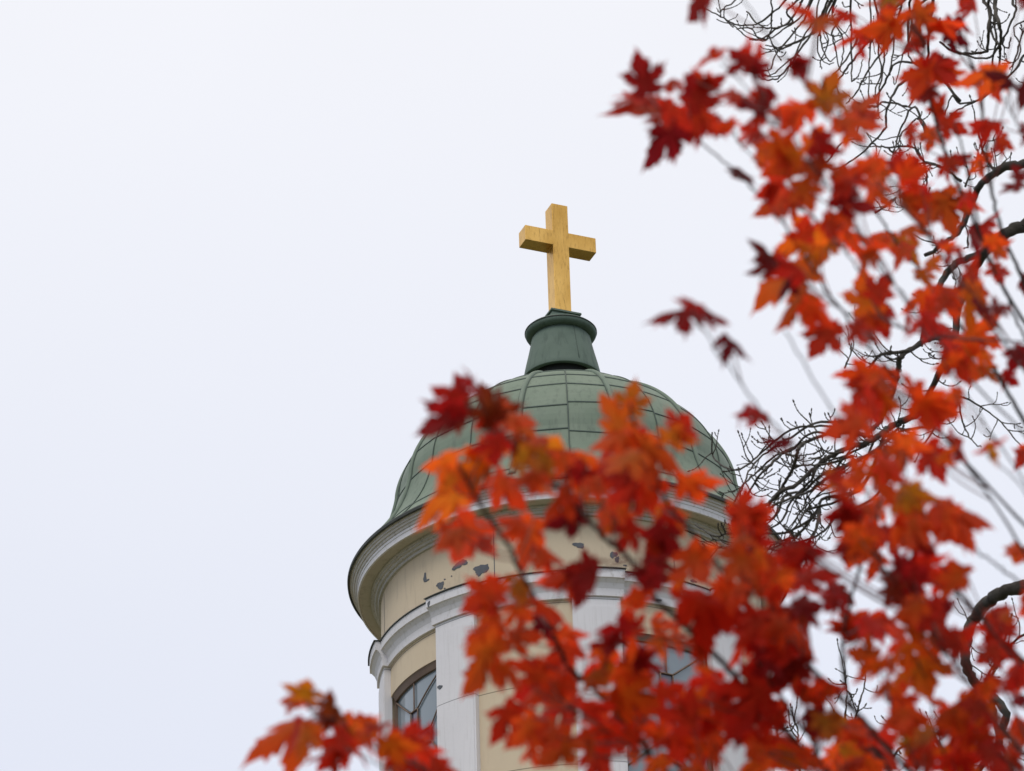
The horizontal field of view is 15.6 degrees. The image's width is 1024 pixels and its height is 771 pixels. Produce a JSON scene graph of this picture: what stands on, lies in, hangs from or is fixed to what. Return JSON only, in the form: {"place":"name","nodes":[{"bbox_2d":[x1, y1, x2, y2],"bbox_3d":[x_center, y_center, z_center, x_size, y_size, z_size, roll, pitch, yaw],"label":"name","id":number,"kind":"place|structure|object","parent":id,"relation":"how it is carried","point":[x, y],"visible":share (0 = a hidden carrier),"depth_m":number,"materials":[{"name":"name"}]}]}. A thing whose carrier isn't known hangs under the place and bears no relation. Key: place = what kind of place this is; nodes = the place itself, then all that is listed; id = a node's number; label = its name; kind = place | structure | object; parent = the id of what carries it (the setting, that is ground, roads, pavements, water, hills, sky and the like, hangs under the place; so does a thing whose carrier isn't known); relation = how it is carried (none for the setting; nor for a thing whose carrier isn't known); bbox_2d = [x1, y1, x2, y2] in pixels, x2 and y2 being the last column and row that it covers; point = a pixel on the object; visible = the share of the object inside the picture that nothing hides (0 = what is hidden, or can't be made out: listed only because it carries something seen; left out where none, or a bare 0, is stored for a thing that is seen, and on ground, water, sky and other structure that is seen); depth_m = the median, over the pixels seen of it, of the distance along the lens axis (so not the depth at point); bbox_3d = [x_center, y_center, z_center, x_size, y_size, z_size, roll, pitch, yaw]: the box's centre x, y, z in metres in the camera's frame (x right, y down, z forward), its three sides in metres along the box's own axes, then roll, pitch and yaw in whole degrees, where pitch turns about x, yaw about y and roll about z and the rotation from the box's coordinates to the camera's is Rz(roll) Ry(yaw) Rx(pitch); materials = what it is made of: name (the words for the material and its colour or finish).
{"place":"outdoors","nodes":[
{"label":"outdoors","id":0,"kind":"place"},
{"bbox_2d":[0,0,1023,770],"label":"sky","id":1,"kind":"structure","parent":0,"point":[243,243],"materials":[{"name":"white"}]},
{"bbox_2d":[347,203,785,770],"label":"church tower","id":2,"kind":"structure","parent":0,"point":[408,591],"depth_m":56.12,"materials":[{"name":"white paint"}]},
{"bbox_2d":[393,660,437,759],"bbox_3d":[-1.389,5.931,55.000,0.212,3.597,1.555,15,-34,-26],"label":"window","id":3,"kind":"structure","parent":2,"relation":"in","point":[415,698],"depth_m":55.62,"materials":[{"name":"clear glass"}]},
{"bbox_2d":[622,634,712,770],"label":"window","id":4,"kind":"structure","parent":2,"relation":"in","point":[679,669],"depth_m":54.80,"materials":[{"name":"clear glass"}]},
{"bbox_2d":[239,0,1023,770],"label":"maple tree","id":5,"kind":"object","parent":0,"point":[773,638],"visible":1,"depth_m":5.22,"materials":[{"name":"red plant"}]},
{"bbox_2d":[685,0,1023,769],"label":"bare tree","id":6,"kind":"object","parent":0,"point":[1003,590],"visible":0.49,"depth_m":27.87,"materials":[{"name":"black plant"}]}
]}

